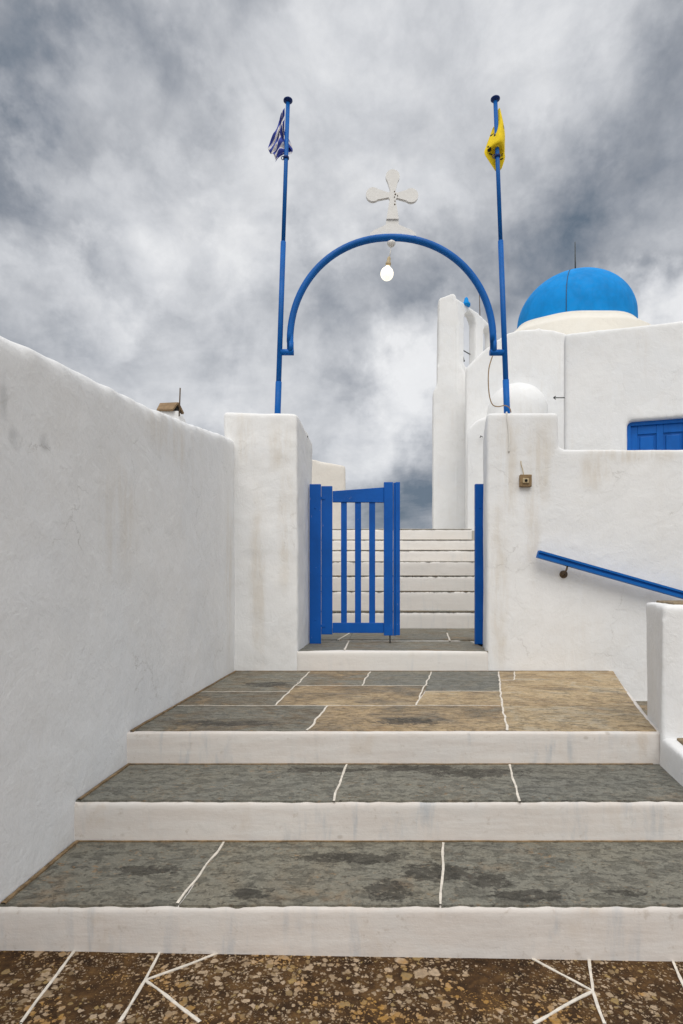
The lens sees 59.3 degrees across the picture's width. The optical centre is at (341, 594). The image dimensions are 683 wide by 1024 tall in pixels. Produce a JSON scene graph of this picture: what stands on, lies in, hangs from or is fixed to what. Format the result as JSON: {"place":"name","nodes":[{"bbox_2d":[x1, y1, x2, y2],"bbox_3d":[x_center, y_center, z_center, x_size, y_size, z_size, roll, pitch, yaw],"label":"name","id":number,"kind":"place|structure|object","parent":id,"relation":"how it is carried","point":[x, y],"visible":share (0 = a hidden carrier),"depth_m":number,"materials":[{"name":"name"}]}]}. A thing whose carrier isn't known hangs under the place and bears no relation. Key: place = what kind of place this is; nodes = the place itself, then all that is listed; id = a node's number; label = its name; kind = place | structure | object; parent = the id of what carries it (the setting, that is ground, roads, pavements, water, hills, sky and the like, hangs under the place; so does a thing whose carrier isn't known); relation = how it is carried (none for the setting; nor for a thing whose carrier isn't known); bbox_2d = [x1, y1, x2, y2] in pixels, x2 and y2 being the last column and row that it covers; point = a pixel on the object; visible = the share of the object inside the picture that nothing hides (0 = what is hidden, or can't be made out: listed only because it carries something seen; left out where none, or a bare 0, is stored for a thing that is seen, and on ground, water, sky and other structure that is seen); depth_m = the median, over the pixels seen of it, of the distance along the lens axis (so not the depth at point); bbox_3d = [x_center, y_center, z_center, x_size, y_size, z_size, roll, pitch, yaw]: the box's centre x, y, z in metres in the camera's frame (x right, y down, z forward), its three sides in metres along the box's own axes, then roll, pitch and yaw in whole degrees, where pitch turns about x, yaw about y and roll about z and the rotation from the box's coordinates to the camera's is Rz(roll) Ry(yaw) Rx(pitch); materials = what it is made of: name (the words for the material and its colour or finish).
{"place":"outdoors","nodes":[
{"label":"outdoors","id":0,"kind":"place"},
{"bbox_2d":[0,951,682,1023],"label":"pavement","id":1,"kind":"structure","parent":0,"point":[55,987],"depth_m":1.78,"materials":[{"name":"brown stone"}]},
{"bbox_2d":[0,0,682,528],"label":"sky","id":2,"kind":"structure","parent":0,"point":[141,184],"materials":[{"name":"grey"}]},
{"bbox_2d":[321,628,473,642],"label":"courtyard floor","id":3,"kind":"structure","parent":0,"point":[436,634],"depth_m":7.33,"materials":[{"name":"stone"}]},
{"bbox_2d":[332,529,473,627],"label":"terrace steps","id":4,"kind":"structure","parent":3,"relation":"on","point":[436,578],"depth_m":9.74,"materials":[{"name":"paint"}]},
{"label":"ground","id":5,"kind":"structure","parent":0,"visible":0},
{"bbox_2d":[0,336,234,902],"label":"boundary wall","id":6,"kind":"structure","parent":5,"relation":"on","point":[117,589],"depth_m":2.60,"materials":[{"name":"white paint"}]},
{"bbox_2d":[224,412,311,670],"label":"gate pillar","id":7,"kind":"structure","parent":5,"relation":"on","point":[272,467],"depth_m":5.40,"materials":[{"name":"white paint"}]},
{"bbox_2d":[274,96,292,413],"bbox_3d":[-0.583,-3.303,6.000,0.186,3.328,0.091,0,0,0],"label":"flagpole","id":8,"kind":"object","parent":7,"relation":"on","point":[288,100],"visible":0.98,"depth_m":5.98,"materials":[{"name":"blue metal"}]},
{"bbox_2d":[268,108,292,161],"bbox_3d":[-0.606,-4.600,6.006,0.255,0.541,0.088,0,0,-15],"label":"flag","id":9,"kind":"object","parent":8,"relation":"attached to","point":[276,145],"visible":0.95,"depth_m":6.00,"materials":[{"name":"blue fabric"}]},
{"bbox_2d":[280,234,504,355],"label":"gate arch","id":10,"kind":"structure","parent":8,"relation":"attached to","point":[458,261],"depth_m":5.97,"materials":[{"name":"blue paint"}]},
{"bbox_2d":[380,239,395,280],"bbox_3d":[0.465,-3.351,6.000,0.150,0.408,0.131,0,0,0],"label":"light bulb","id":11,"kind":"object","parent":10,"relation":"hanging from","point":[387,273],"visible":1,"depth_m":5.97,"materials":[{"name":"white glass"}]},
{"bbox_2d":[366,169,417,235],"bbox_3d":[0.505,-3.920,6.003,0.522,0.655,0.046,0,0,0],"label":"cross","id":12,"kind":"object","parent":10,"relation":"on","point":[392,196],"visible":1,"depth_m":5.98,"materials":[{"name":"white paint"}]},
{"bbox_2d":[488,356,510,412],"bbox_3d":[1.569,-2.094,5.954,0.233,0.572,0.028,0,0,7],"label":"cable","id":13,"kind":"object","parent":10,"relation":"hanging from","point":[488,388],"visible":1,"depth_m":5.96,"materials":[{"name":"white plastic"}]},
{"bbox_2d":[0,671,682,961],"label":"entrance steps","id":14,"kind":"structure","parent":5,"relation":"on","point":[493,814],"depth_m":2.46,"materials":[{"name":"stone"}]},
{"bbox_2d":[297,641,487,670],"bbox_3d":[0.470,0.877,6.049,1.859,0.751,1.305,0,0,0],"label":"threshold step","id":15,"kind":"object","parent":5,"relation":"on","point":[396,656],"visible":0.43,"depth_m":5.40,"materials":[{"name":"paint"}]},
{"bbox_2d":[310,484,320,643],"bbox_3d":[-0.272,-0.322,6.239,0.119,1.657,0.051,0,0,0],"label":"gate post","id":16,"kind":"object","parent":15,"relation":"on","point":[315,563],"visible":1,"depth_m":6.22,"materials":[{"name":"blue paint"}]},
{"bbox_2d":[321,482,399,642],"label":"gate","id":17,"kind":"structure","parent":16,"relation":"attached to","point":[388,494],"depth_m":6.24,"materials":[{"name":"blue paint"}]},
{"bbox_2d":[474,484,482,643],"bbox_3d":[1.411,-0.315,6.139,0.092,1.638,0.051,0,0,0],"label":"gate post","id":18,"kind":"object","parent":15,"relation":"on","point":[478,563],"visible":0.88,"depth_m":6.12,"materials":[{"name":"blue paint"}]},
{"bbox_2d":[483,413,682,700],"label":"boundary wall","id":19,"kind":"structure","parent":5,"relation":"on","point":[620,511],"depth_m":5.40,"materials":[{"name":"white paint"}]},
{"bbox_2d":[491,95,509,412],"bbox_3d":[1.593,-3.310,6.000,0.200,3.343,0.091,0,0,0],"label":"flagpole","id":20,"kind":"object","parent":19,"relation":"on","point":[495,99],"visible":0.95,"depth_m":5.98,"materials":[{"name":"blue metal"}]},
{"bbox_2d":[484,108,504,170],"bbox_3d":[1.538,-4.579,6.016,0.183,0.633,0.116,0,0,38],"label":"flag","id":21,"kind":"object","parent":20,"relation":"attached to","point":[497,139],"visible":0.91,"depth_m":6.00,"materials":[{"name":"yellow fabric"}]},
{"bbox_2d":[506,412,509,451],"bbox_3d":[1.496,-1.467,5.394,0.040,0.363,0.022,0,0,14],"label":"cable","id":22,"kind":"object","parent":19,"relation":"attached to","point":[508,432],"visible":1,"depth_m":5.39,"materials":[{"name":"white plastic"}]},
{"bbox_2d":[519,461,531,486],"bbox_3d":[1.650,-1.089,5.378,0.103,0.237,0.084,0,0,0],"label":"bell push","id":23,"kind":"object","parent":19,"relation":"attached to","point":[525,480],"visible":1,"depth_m":5.36,"materials":[{"name":"beige plastic"}]},
{"bbox_2d":[536,550,682,598],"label":"handrail","id":24,"kind":"object","parent":19,"relation":"attached to","point":[610,574],"visible":1,"depth_m":5.27,"materials":[{"name":"blue metal"}]},
{"bbox_2d":[636,701,646,714],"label":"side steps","id":25,"kind":"structure","parent":5,"relation":"on","point":[642,705],"depth_m":5.14,"materials":[{"name":"stone"}]},
{"bbox_2d":[646,600,682,763],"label":"parapet pier","id":26,"kind":"structure","parent":5,"relation":"on","point":[664,620],"depth_m":2.96,"materials":[{"name":"paint"}]},
{"bbox_2d":[660,738,682,785],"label":"parapet wall","id":27,"kind":"structure","parent":5,"relation":"on","point":[671,761],"depth_m":2.81,"materials":[{"name":"paint"}]},
{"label":"house terrace","id":28,"kind":"structure","parent":5,"relation":"on","visible":0},
{"bbox_2d":[553,321,682,449],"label":"house","id":29,"kind":"structure","parent":28,"relation":"on","point":[623,388],"depth_m":7.81,"materials":[{"name":"white paint"}]},
{"bbox_2d":[631,423,682,449],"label":"door","id":30,"kind":"structure","parent":29,"relation":"in","point":[663,436],"depth_m":7.77,"materials":[{"name":"blue paint"}]},
{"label":"church terrace","id":31,"kind":"structure","parent":0,"visible":0},
{"bbox_2d":[312,460,345,528],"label":"house","id":32,"kind":"structure","parent":31,"relation":"on","point":[328,474],"depth_m":12.85,"materials":[{"name":"white paint"}]},
{"bbox_2d":[432,294,496,528],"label":"bell tower","id":33,"kind":"structure","parent":31,"relation":"on","point":[448,447],"depth_m":13.00,"materials":[{"name":"white paint"}]},
{"bbox_2d":[467,417,485,530],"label":"parapet wall","id":34,"kind":"structure","parent":31,"relation":"on","point":[475,435],"depth_m":11.38,"materials":[{"name":"paint"}]},
{"bbox_2d":[465,245,650,528],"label":"church","id":35,"kind":"structure","parent":31,"relation":"on","point":[556,309],"depth_m":12.00,"materials":[{"name":"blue paint"}]},
{"bbox_3d":[-3.450,-0.300,9.300,3.107,3.007,3.407,0,0,0],"label":"house","id":36,"kind":"object","parent":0,"visible":0},
{"bbox_2d":[157,388,185,422],"bbox_3d":[-2.568,-2.405,9.082,0.572,1.318,0.517,0,0,0],"label":"chimney","id":37,"kind":"object","parent":36,"relation":"on","point":[173,409],"visible":0.13,"depth_m":8.90,"materials":[{"name":"ceramic"}]}
]}

